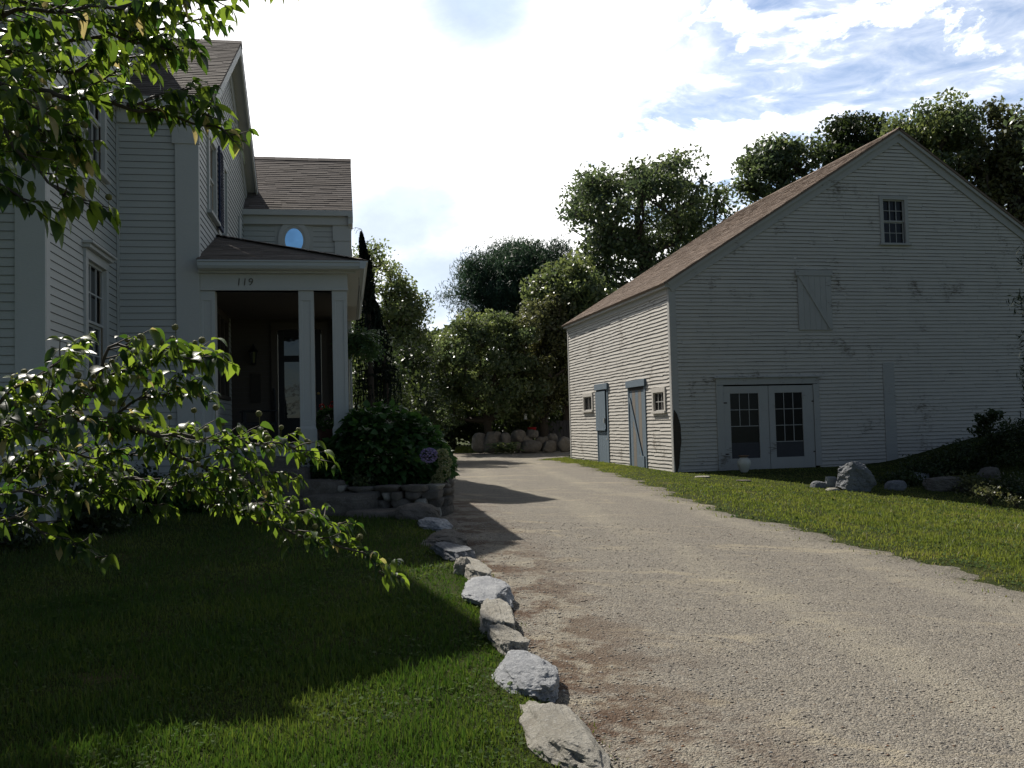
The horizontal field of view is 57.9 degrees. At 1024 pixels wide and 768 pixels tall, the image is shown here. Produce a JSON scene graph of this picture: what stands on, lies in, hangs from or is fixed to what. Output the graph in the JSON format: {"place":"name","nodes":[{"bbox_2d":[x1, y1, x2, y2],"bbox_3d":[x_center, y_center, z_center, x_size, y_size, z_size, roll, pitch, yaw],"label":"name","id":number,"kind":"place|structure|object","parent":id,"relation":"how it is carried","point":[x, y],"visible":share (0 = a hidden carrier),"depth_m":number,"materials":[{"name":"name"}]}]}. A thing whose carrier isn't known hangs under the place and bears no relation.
{"place":"outdoors","nodes":[
{"label":"outdoors","id":0,"kind":"place"},
{"bbox_2d":[347,481,432,498],"bbox_3d":[-1.864,1.605,14.238,1.712,0.170,2.503,-2,-3,7],"label":"planting bed","id":1,"kind":"object","parent":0,"point":[401,489],"depth_m":13.52,"materials":[{"name":"soil"}]},
{"bbox_2d":[352,472,377,486],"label":"bed fern","id":2,"kind":"object","parent":1,"relation":"on","point":[358,481],"visible":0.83,"depth_m":12.90,"materials":[{"name":"green plant"}]},
{"bbox_2d":[309,398,459,485],"bbox_3d":[-1.929,0.884,13.870,2.274,1.349,2.154,-1,-3,0],"label":"hydrangea bush","id":3,"kind":"object","parent":1,"relation":"on","point":[412,435],"visible":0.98,"depth_m":13.29,"materials":[{"name":"green plant"}]},
{"bbox_2d":[405,444,476,453],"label":"lawn grass","id":4,"kind":"structure","parent":0,"point":[462,449],"depth_m":49.05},
{"bbox_2d":[0,426,1023,767],"bbox_3d":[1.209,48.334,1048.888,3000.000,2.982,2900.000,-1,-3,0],"label":"ground","id":5,"kind":"structure","parent":0,"point":[516,752],"depth_m":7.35,"materials":[{"name":"plant"}]},
{"bbox_2d":[0,498,49,552],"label":"foundation shrub","id":6,"kind":"object","parent":5,"relation":"on","point":[17,540],"visible":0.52,"depth_m":9.52,"materials":[{"name":"green plant"}]},
{"bbox_2d":[56,470,140,534],"bbox_3d":[-4.873,1.557,10.896,1.102,1.179,1.104,-1,-3,0],"label":"foundation shrub","id":7,"kind":"object","parent":5,"relation":"on","point":[102,520],"visible":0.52,"depth_m":10.60,"materials":[{"name":"green plant"}]},
{"bbox_2d":[113,462,166,513],"bbox_3d":[-5.262,1.579,12.951,0.987,1.007,0.877,0,-3,-34],"label":"foundation shrub","id":8,"kind":"object","parent":5,"relation":"on","point":[148,496],"visible":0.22,"depth_m":12.88,"materials":[{"name":"green plant"}]},
{"bbox_2d":[0,0,368,541],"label":"farmhouse","id":9,"kind":"object","parent":5,"relation":"on","point":[256,266],"visible":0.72,"depth_m":13.68,"materials":[{"name":"white paint"}]},
{"bbox_2d":[82,41,111,184],"bbox_3d":[-5.588,-3.599,12.368,0.155,1.575,1.180,-1,-3,-10],"label":"upper window","id":10,"kind":"structure","parent":9,"relation":"in","point":[102,117],"depth_m":12.72,"materials":[{"name":"paint"}]},
{"bbox_2d":[82,240,117,387],"bbox_3d":[-5.497,-0.865,12.282,0.210,1.860,1.280,-1,-3,-10],"label":"lower window","id":11,"kind":"structure","parent":9,"relation":"in","point":[96,259],"depth_m":12.42,"materials":[{"name":"paint"}]},
{"bbox_2d":[206,129,220,225],"bbox_3d":[-4.945,-3.388,15.229,0.145,1.375,1.040,-1,-3,-10],"label":"bedroom window","id":12,"kind":"structure","parent":9,"relation":"in","point":[213,214],"depth_m":15.51,"materials":[{"name":"paint"}]},
{"bbox_2d":[217,306,230,400],"bbox_3d":[-5.029,-0.505,16.014,0.080,1.540,1.910,-1,-3,-10],"label":"porch window","id":13,"kind":"structure","parent":9,"relation":"in","point":[222,318],"depth_m":16.25,"materials":[{"name":"black glass"}]},
{"bbox_2d":[222,163,227,235],"bbox_3d":[-5.232,-3.300,16.832,0.145,1.355,0.620,-1,-3,-10],"label":"bedroom window","id":14,"kind":"structure","parent":9,"relation":"in","point":[225,171],"depth_m":17.01,"materials":[{"name":"paint"}]},
{"bbox_2d":[239,388,277,446],"bbox_3d":[-4.463,0.583,16.258,0.605,1.020,0.680,-1,-3,-20],"label":"porch chair","id":15,"kind":"object","parent":9,"relation":"on","point":[273,424],"visible":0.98,"depth_m":16.07,"materials":[{"name":"black paint"}]},
{"bbox_2d":[278,224,309,249],"bbox_3d":[-4.763,-3.139,20.218,0.680,0.900,0.069,-1,-3,-10],"label":"oval window","id":16,"kind":"structure","parent":9,"relation":"in","point":[297,236],"depth_m":20.22,"materials":[{"name":"paint"}]},
{"bbox_2d":[278,330,321,443],"bbox_3d":[-4.047,0.053,17.654,0.800,2.180,0.099,-1,-3,-10],"label":"front door","id":17,"kind":"structure","parent":9,"relation":"in","point":[288,340],"depth_m":17.66,"materials":[{"name":"black paint"}]},
{"bbox_2d":[316,401,333,443],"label":"potted geranium","id":18,"kind":"object","parent":9,"relation":"on","point":[326,430],"visible":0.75,"depth_m":14.55,"materials":[{"name":"plant"}]},
{"bbox_2d":[330,286,387,365],"bbox_3d":[-2.405,-0.982,14.520,0.887,1.412,0.866,-1,-3,0],"label":"hanging fern","id":19,"kind":"object","parent":9,"relation":"hanging from","point":[360,342],"visible":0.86,"depth_m":14.33,"materials":[{"name":"green plant"}]},
{"bbox_2d":[153,471,224,513],"bbox_3d":[-4.466,1.609,12.970,0.981,0.809,0.977,-3,-3,33],"label":"foundation shrub","id":20,"kind":"object","parent":5,"relation":"on","point":[180,505],"visible":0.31,"depth_m":12.73,"materials":[{"name":"green plant"}]},
{"bbox_2d":[0,0,409,590],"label":"dogwood tree","id":21,"kind":"object","parent":5,"relation":"on","point":[132,23],"visible":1,"depth_m":3.33,"materials":[{"name":"green plant"}]},
{"bbox_2d":[222,456,300,494],"bbox_3d":[-3.638,1.518,13.435,1.150,0.960,0.470,-1,-3,-10],"label":"stone step","id":22,"kind":"object","parent":5,"relation":"on","point":[279,461],"visible":0.2,"depth_m":13.27,"materials":[{"name":"stone"}]},
{"bbox_2d":[234,467,312,506],"bbox_3d":[-3.411,1.585,13.272,1.100,0.800,0.550,-1,-3,-9],"label":"stone step","id":23,"kind":"object","parent":5,"relation":"on","point":[305,472],"visible":0.21,"depth_m":13.08,"materials":[{"name":"stone"}]},
{"bbox_2d":[0,546,549,767],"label":"lawn clover","id":24,"kind":"object","parent":5,"relation":"on","point":[344,716],"visible":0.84,"depth_m":5.45,"materials":[{"name":"green plant"}]},
{"bbox_2d":[267,478,345,514],"bbox_3d":[-2.885,1.651,13.018,1.150,0.620,0.650,-1,-3,-7],"label":"stone step","id":25,"kind":"object","parent":5,"relation":"on","point":[323,486],"visible":0.27,"depth_m":12.73,"materials":[{"name":"stone"}]},
{"bbox_2d":[298,493,378,515],"bbox_3d":[-2.358,1.720,12.614,1.100,0.460,0.650,-1,-3,-5],"label":"stone step","id":26,"kind":"object","parent":5,"relation":"on","point":[342,504],"visible":0.56,"depth_m":12.35,"materials":[{"name":"stone"}]},
{"bbox_2d":[345,508,395,517],"bbox_3d":[-1.756,1.803,12.234,0.900,0.290,0.600,-1,-3,-3],"label":"stone step","id":27,"kind":"object","parent":5,"relation":"on","point":[382,512],"visible":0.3,"depth_m":12.01,"materials":[{"name":"stone"}]},
{"bbox_2d":[352,236,399,461],"bbox_3d":[-5.618,-1.400,36.345,2.209,8.920,2.237,-3,-3,25],"label":"ash tree","id":28,"kind":"object","parent":5,"relation":"on","point":[379,257],"visible":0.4,"depth_m":36.24,"materials":[{"name":"green plant"}]},
{"bbox_2d":[351,227,408,462],"bbox_3d":[-3.509,-0.819,24.261,1.633,6.582,1.148,1,-3,-42],"label":"weeping spruce","id":29,"kind":"object","parent":5,"relation":"on","point":[371,384],"visible":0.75,"depth_m":24.11,"materials":[{"name":"green plant"}]},
{"bbox_2d":[350,346,429,457],"bbox_3d":[-4.283,0.728,30.102,3.350,4.072,3.510,-1,-3,0],"label":"shrub","id":30,"kind":"object","parent":5,"relation":"on","point":[409,404],"visible":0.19,"depth_m":29.82,"materials":[{"name":"green plant"}]},
{"bbox_2d":[338,478,454,516],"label":"stone wall","id":31,"kind":"structure","parent":5,"relation":"on","point":[440,497],"depth_m":12.70,"materials":[{"name":"stone"}]},
{"bbox_2d":[351,253,446,414],"bbox_3d":[-4.833,-1.208,38.085,3.811,8.654,3.842,-2,-3,14],"label":"ash tree","id":32,"kind":"object","parent":5,"relation":"on","point":[403,313],"visible":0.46,"depth_m":37.71,"materials":[{"name":"green plant"}]},
{"bbox_2d":[378,334,455,434],"bbox_3d":[-3.672,0.854,33.982,3.314,5.304,3.131,-3,-3,35],"label":"shrub","id":33,"kind":"object","parent":5,"relation":"on","point":[418,363],"visible":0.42,"depth_m":33.56,"materials":[{"name":"green plant"}]},
{"bbox_2d":[395,502,440,519],"bbox_3d":[-1.237,1.729,12.087,0.620,0.360,0.500,-1,-3,-11],"label":"step boulder","id":34,"kind":"object","parent":5,"relation":"on","point":[417,510],"visible":0.49,"depth_m":11.92,"materials":[{"name":"stone"}]},
{"bbox_2d":[396,329,459,376],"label":"woodland tree","id":35,"kind":"object","parent":5,"relation":"on","point":[436,331],"depth_m":57.36,"materials":[{"name":"green plant"}]},
{"bbox_2d":[417,517,452,531],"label":"kerb stone","id":36,"kind":"object","parent":5,"relation":"on","point":[436,524],"visible":0.46,"depth_m":10.92,"materials":[{"name":"stone"}]},
{"bbox_2d":[420,529,467,546],"bbox_3d":[-0.765,1.711,10.049,0.570,0.236,1.146,-1,-3,-8],"label":"kerb stone","id":37,"kind":"object","parent":5,"relation":"on","point":[453,536],"visible":0.5,"depth_m":9.72,"materials":[{"name":"stone"}]},
{"bbox_2d":[420,385,476,449],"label":"shrub","id":38,"kind":"object","parent":5,"relation":"on","point":[449,434],"visible":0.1,"depth_m":46.58,"materials":[{"name":"green plant"}]},
{"bbox_2d":[430,541,475,561],"bbox_3d":[-0.564,1.695,9.129,0.383,0.230,1.074,-1,-3,-16],"label":"kerb stone","id":39,"kind":"object","parent":5,"relation":"on","point":[444,550],"visible":0.61,"depth_m":8.92,"materials":[{"name":"stone"}]},
{"bbox_2d":[432,408,483,450],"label":"shrub","id":40,"kind":"object","parent":5,"relation":"on","point":[454,445],"visible":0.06,"depth_m":48.17,"materials":[{"name":"green plant"}]},
{"bbox_2d":[453,557,470,576],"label":"kerb stone","id":41,"kind":"object","parent":5,"relation":"on","point":[460,564],"visible":0.45,"depth_m":7.99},
{"bbox_2d":[434,324,493,437],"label":"woodland tree","id":42,"kind":"object","parent":5,"relation":"on","point":[459,366],"visible":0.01,"depth_m":61.29,"materials":[{"name":"green plant"}]},
{"bbox_2d":[463,557,491,579],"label":"kerb stone","id":43,"kind":"object","parent":5,"relation":"on","point":[476,568],"visible":0.4,"depth_m":7.83,"materials":[{"name":"stone"}]},
{"bbox_2d":[418,307,552,433],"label":"crabapple tree","id":44,"kind":"object","parent":5,"relation":"on","point":[470,346],"visible":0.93,"depth_m":42.96,"materials":[{"name":"green plant"}]},
{"bbox_2d":[461,575,513,607],"bbox_3d":[-0.205,1.654,7.218,0.413,0.236,1.146,-1,-3,-8],"label":"kerb stone","id":45,"kind":"object","parent":5,"relation":"on","point":[479,590],"visible":0.6,"depth_m":6.97,"materials":[{"name":"stone"}]},
{"bbox_2d":[479,598,514,634],"bbox_3d":[-0.112,1.641,6.330,0.256,0.225,0.989,-1,-3,-4],"label":"kerb stone","id":46,"kind":"object","parent":5,"relation":"on","point":[496,611],"visible":0.65,"depth_m":6.15,"materials":[{"name":"stone"}]},
{"bbox_2d":[457,393,550,442],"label":"shrub","id":47,"kind":"object","parent":5,"relation":"on","point":[480,428],"visible":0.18,"depth_m":47.45,"materials":[{"name":"green plant"}]},
{"bbox_2d":[484,442,524,453],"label":"fern clump","id":48,"kind":"object","parent":5,"relation":"on","point":[502,448],"visible":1,"depth_m":41.40,"materials":[{"name":"green plant"}]},
{"bbox_2d":[433,233,578,393],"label":"white pine","id":49,"kind":"object","parent":5,"relation":"on","point":[483,285],"visible":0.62,"depth_m":56.68,"materials":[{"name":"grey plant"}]},
{"bbox_2d":[487,624,529,655],"bbox_3d":[-0.024,1.625,5.684,0.208,0.224,0.555,-1,-3,-13],"label":"kerb stone","id":50,"kind":"object","parent":5,"relation":"on","point":[504,639],"visible":0.66,"depth_m":5.55,"materials":[{"name":"stone"}]},
{"bbox_2d":[457,330,561,445],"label":"woodland tree","id":51,"kind":"object","parent":5,"relation":"on","point":[463,437],"visible":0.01,"depth_m":61.34,"materials":[{"name":"green plant"}]},
{"bbox_2d":[492,650,559,702],"bbox_3d":[0.064,1.618,5.112,0.379,0.220,0.832,-1,-3,-7],"label":"kerb stone","id":52,"kind":"object","parent":5,"relation":"on","point":[529,674],"visible":0.8,"depth_m":4.88,"materials":[{"name":"stone"}]},
{"bbox_2d":[492,399,562,439],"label":"shrub","id":53,"kind":"object","parent":5,"relation":"on","point":[550,419],"visible":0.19,"depth_m":46.48,"materials":[{"name":"green plant"}]},
{"bbox_2d":[492,289,578,450],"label":"olive tree","id":54,"kind":"object","parent":5,"relation":"on","point":[549,347],"visible":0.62,"depth_m":44.30,"materials":[{"name":"green plant"}]},
{"bbox_2d":[536,420,569,449],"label":"board fence","id":55,"kind":"object","parent":5,"relation":"on","point":[562,424],"visible":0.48,"depth_m":45.43,"materials":[{"name":"grey wood"}]},
{"bbox_2d":[557,436,569,451],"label":"heap boulder","id":56,"kind":"object","parent":5,"relation":"on","point":[563,443],"visible":0.89,"depth_m":42.46,"materials":[{"name":"stone"}]},
{"bbox_2d":[519,700,611,767],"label":"kerb stone","id":57,"kind":"object","parent":5,"relation":"on","point":[557,733],"visible":0.95,"depth_m":3.94,"materials":[{"name":"stone"}]},
{"bbox_2d":[519,250,616,435],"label":"maple tree","id":58,"kind":"object","parent":5,"relation":"on","point":[584,287],"visible":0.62,"depth_m":45.41,"materials":[{"name":"green plant"}]},
{"bbox_2d":[555,143,744,291],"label":"oak tree","id":59,"kind":"object","parent":5,"relation":"on","point":[607,238],"visible":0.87,"depth_m":50.41,"materials":[{"name":"green plant"}]},
{"bbox_2d":[737,455,750,471],"bbox_3d":[6.152,2.130,24.523,0.364,0.475,0.364,-1,-3,0],"label":"garden urn","id":60,"kind":"object","parent":5,"relation":"on","point":[744,463],"visible":0.86,"depth_m":24.41,"materials":[{"name":"grey ceramic"}]},
{"bbox_2d":[540,437,1023,601],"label":"verge grass","id":61,"kind":"structure","parent":5,"relation":"on","point":[972,549],"depth_m":14.98,"materials":[{"name":"plant"}]},
{"bbox_2d":[729,131,836,205],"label":"oak tree","id":62,"kind":"object","parent":5,"relation":"on","point":[777,163],"visible":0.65,"depth_m":49.87,"materials":[{"name":"green plant"}]},
{"bbox_2d":[561,127,1023,471],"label":"barn","id":63,"kind":"structure","parent":5,"relation":"on","point":[853,306],"depth_m":26.39,"materials":[{"name":"paint"}]},
{"bbox_2d":[582,393,593,412],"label":"side window","id":64,"kind":"structure","parent":63,"relation":"in","point":[588,396],"depth_m":32.78,"materials":[{"name":"paint"}]},
{"bbox_2d":[595,390,605,430],"bbox_3d":[2.973,0.910,31.217,0.068,1.340,1.076,-1,-3,-12],"label":"upper door leaf","id":65,"kind":"structure","parent":63,"relation":"in","point":[600,400],"depth_m":31.17,"materials":[{"name":"blue paint"}]},
{"bbox_2d":[598,431,607,462],"bbox_3d":[3.076,2.150,31.055,0.060,1.115,1.076,-1,-3,-12],"label":"lower door leaf","id":66,"kind":"structure","parent":63,"relation":"in","point":[603,435],"depth_m":31.06,"materials":[{"name":"blue paint"}]},
{"bbox_2d":[629,386,645,467],"bbox_3d":[3.755,1.322,27.722,0.065,2.469,1.344,-1,-3,-12],"label":"plank door","id":67,"kind":"structure","parent":63,"relation":"in","point":[636,394],"depth_m":27.72,"materials":[{"name":"blue paint"}]},
{"bbox_2d":[651,387,666,413],"bbox_3d":[4.118,0.467,25.929,0.115,0.720,1.070,-1,-3,-12],"label":"side window","id":68,"kind":"structure","parent":63,"relation":"in","point":[660,393],"depth_m":25.97,"materials":[{"name":"paint"}]},
{"bbox_2d":[723,386,770,469],"bbox_3d":[6.421,1.201,25.392,1.370,2.290,0.048,-1,-3,-12],"label":"carriage door","id":69,"kind":"structure","parent":63,"relation":"in","point":[746,411],"depth_m":25.41,"materials":[{"name":"paint"}]},
{"bbox_2d":[768,385,815,468],"bbox_3d":[7.774,1.180,25.677,1.365,2.290,0.048,-1,-3,-12],"label":"carriage door","id":70,"kind":"structure","parent":63,"relation":"in","point":[791,413],"depth_m":25.68,"materials":[{"name":"paint"}]},
{"bbox_2d":[795,270,832,329],"bbox_3d":[8.502,-2.355,25.960,1.140,1.680,0.067,-1,-3,-12],"label":"hatch door","id":71,"kind":"structure","parent":63,"relation":"in","point":[813,286],"depth_m":25.95,"materials":[{"name":"paint"}]},
{"bbox_2d":[879,195,911,245],"bbox_3d":[10.993,-4.703,26.637,0.990,1.435,0.165,-1,-3,-12],"label":"gable window","id":72,"kind":"structure","parent":63,"relation":"in","point":[893,210],"depth_m":26.69,"materials":[{"name":"paint"}]},
{"bbox_2d":[810,481,826,487],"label":"field stone","id":73,"kind":"object","parent":5,"relation":"on","point":[817,484],"visible":0.7,"depth_m":20.50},
{"bbox_2d":[825,476,836,487],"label":"field stone","id":74,"kind":"object","parent":5,"relation":"on","point":[830,481],"visible":0.65,"depth_m":20.84,"materials":[{"name":"stone"}]},
{"bbox_2d":[642,483,1023,586],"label":"verge clover","id":75,"kind":"object","parent":5,"relation":"on","point":[979,565],"visible":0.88,"depth_m":13.47,"materials":[{"name":"green plant"}]},
{"bbox_2d":[809,110,887,167],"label":"maple tree","id":76,"kind":"object","parent":5,"relation":"on","point":[843,140],"visible":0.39,"depth_m":49.85,"materials":[{"name":"green plant"}]},
{"bbox_2d":[835,461,876,491],"bbox_3d":[7.571,2.078,20.498,0.859,0.749,0.658,-1,-3,-20],"label":"boulder","id":77,"kind":"object","parent":5,"relation":"on","point":[854,476],"visible":0.94,"depth_m":20.23,"materials":[{"name":"grey stone"}]},
{"bbox_2d":[884,480,906,490],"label":"field stone","id":78,"kind":"object","parent":5,"relation":"on","point":[898,485],"visible":0.81,"depth_m":21.16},
{"bbox_2d":[873,468,925,486],"bbox_3d":[9.356,2.416,22.298,1.314,0.789,1.154,-1,-3,0],"label":"brush","id":79,"kind":"object","parent":5,"relation":"on","point":[910,480],"visible":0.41,"depth_m":22.23,"materials":[{"name":"green plant"}]},
{"bbox_2d":[892,453,945,478],"bbox_3d":[10.257,2.280,23.078,1.260,1.098,1.385,0,-3,-24],"label":"brush","id":80,"kind":"object","parent":5,"relation":"on","point":[927,469],"visible":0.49,"depth_m":23.01,"materials":[{"name":"green plant"}]},
{"bbox_2d":[874,87,991,185],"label":"oak tree","id":81,"kind":"object","parent":5,"relation":"on","point":[941,132],"visible":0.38,"depth_m":45.22,"materials":[{"name":"green plant"}]},
{"bbox_2d":[922,476,961,491],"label":"field stone","id":82,"kind":"object","parent":5,"relation":"on","point":[942,484],"visible":0.76,"depth_m":21.30,"materials":[{"name":"stone"}]},
{"bbox_2d":[920,439,982,476],"bbox_3d":[11.068,2.067,23.271,1.402,1.398,1.525,-1,-3,0],"label":"brush","id":83,"kind":"object","parent":5,"relation":"on","point":[958,464],"visible":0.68,"depth_m":23.07,"materials":[{"name":"green plant"}]},
{"bbox_2d":[942,470,1018,496],"bbox_3d":[10.736,2.446,21.349,1.647,0.934,1.524,-1,-3,0],"label":"brush","id":84,"kind":"object","parent":5,"relation":"on","point":[968,480],"visible":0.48,"depth_m":21.21,"materials":[{"name":"green plant"}]},
{"bbox_2d":[967,408,1005,458],"bbox_3d":[12.192,1.302,23.746,0.916,1.372,0.753,-1,-3,0],"label":"sapling","id":85,"kind":"object","parent":5,"relation":"on","point":[991,418],"visible":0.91,"depth_m":23.70,"materials":[{"name":"green plant"}]},
{"bbox_2d":[965,481,1009,504],"bbox_3d":[9.983,2.332,19.510,0.754,0.550,0.879,-1,-3,0],"label":"leafy sprig","id":86,"kind":"object","parent":5,"relation":"on","point":[986,492],"visible":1,"depth_m":19.49,"materials":[{"name":"green plant"}]},
{"bbox_2d":[952,95,1023,222],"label":"maple tree","id":87,"kind":"object","parent":5,"relation":"on","point":[1003,186],"visible":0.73,"depth_m":43.93,"materials":[{"name":"green plant"}]},
{"bbox_2d":[977,467,1000,480],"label":"field stone","id":88,"kind":"object","parent":5,"relation":"on","point":[988,472],"visible":0.59,"depth_m":22.14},
{"bbox_2d":[978,471,1023,499],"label":"brush","id":89,"kind":"object","parent":5,"relation":"on","point":[1016,486],"visible":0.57,"depth_m":20.88,"materials":[{"name":"green plant"}]},
{"bbox_2d":[983,417,1023,468],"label":"brush","id":90,"kind":"object","parent":5,"relation":"on","point":[1018,457],"visible":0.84,"depth_m":22.98,"materials":[{"name":"green plant"}]},
{"bbox_2d":[996,494,1023,509],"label":"leafy sprig","id":91,"kind":"object","parent":5,"relation":"on","point":[1015,502],"visible":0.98,"depth_m":19.11,"materials":[{"name":"green plant"}]},
{"bbox_2d":[1001,98,1023,174],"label":"maple tree","id":92,"kind":"object","parent":5,"relation":"on","point":[1005,122],"visible":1,"depth_m":17.49,"materials":[{"name":"green plant"}]},
{"bbox_2d":[1006,242,1023,451],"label":"dark conifer","id":93,"kind":"object","parent":5,"relation":"on","point":[1018,297],"visible":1,"depth_m":20.79,"materials":[{"name":"green plant"}]},
{"bbox_2d":[157,0,1023,359],"label":"sky","id":94,"kind":"structure","parent":0,"point":[460,124],"materials":[{"name":"white"}]},
{"bbox_2d":[441,451,1023,767],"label":"driveway","id":95,"kind":"structure","parent":0,"point":[514,488],"depth_m":6.45,"materials":[{"name":"gravel"}]},
{"bbox_2d":[472,433,485,452],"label":"dark boulder","id":96,"kind":"object","parent":95,"relation":"on","point":[478,439],"visible":0.94,"depth_m":42.33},
{"bbox_2d":[483,431,499,452],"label":"dark boulder","id":97,"kind":"object","parent":95,"relation":"on","point":[490,438],"visible":0.73,"depth_m":42.24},
{"bbox_2d":[493,431,500,437],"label":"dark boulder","id":98,"kind":"object","parent":97,"relation":"on","point":[496,434],"visible":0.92,"depth_m":42.35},
{"bbox_2d":[500,432,510,446],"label":"dark boulder","id":99,"kind":"object","parent":95,"relation":"on","point":[505,437],"visible":0.53,"depth_m":42.30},
{"bbox_2d":[521,440,541,452],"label":"heap boulder","id":100,"kind":"object","parent":95,"relation":"on","point":[533,446],"visible":0.92,"depth_m":42.39,"materials":[{"name":"stone"}]},
{"bbox_2d":[521,435,531,443],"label":"heap boulder","id":101,"kind":"object","parent":100,"relation":"on","point":[526,437],"visible":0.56,"depth_m":42.93,"materials":[{"name":"stone"}]},
{"bbox_2d":[511,429,525,442],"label":"heap boulder","id":102,"kind":"object","parent":101,"relation":"on","point":[518,435],"visible":0.97,"depth_m":42.89,"materials":[{"name":"stone"}]},
{"bbox_2d":[526,429,538,438],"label":"heap boulder","id":103,"kind":"object","parent":101,"relation":"on","point":[532,433],"visible":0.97,"depth_m":43.01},
{"bbox_2d":[535,437,545,444],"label":"heap boulder","id":104,"kind":"object","parent":100,"relation":"on","point":[542,440],"visible":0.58,"depth_m":43.05,"materials":[{"name":"stone"}]},
{"bbox_2d":[542,440,557,452],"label":"heap boulder","id":105,"kind":"object","parent":95,"relation":"on","point":[548,446],"visible":1,"depth_m":42.50,"materials":[{"name":"stone"}]},
{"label":"heap boulder","id":106,"kind":"object","parent":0,"visible":0},
{"bbox_2d":[547,433,557,440],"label":"heap boulder","id":107,"kind":"object","parent":106,"relation":"on","point":[552,437],"visible":0.78,"depth_m":43.09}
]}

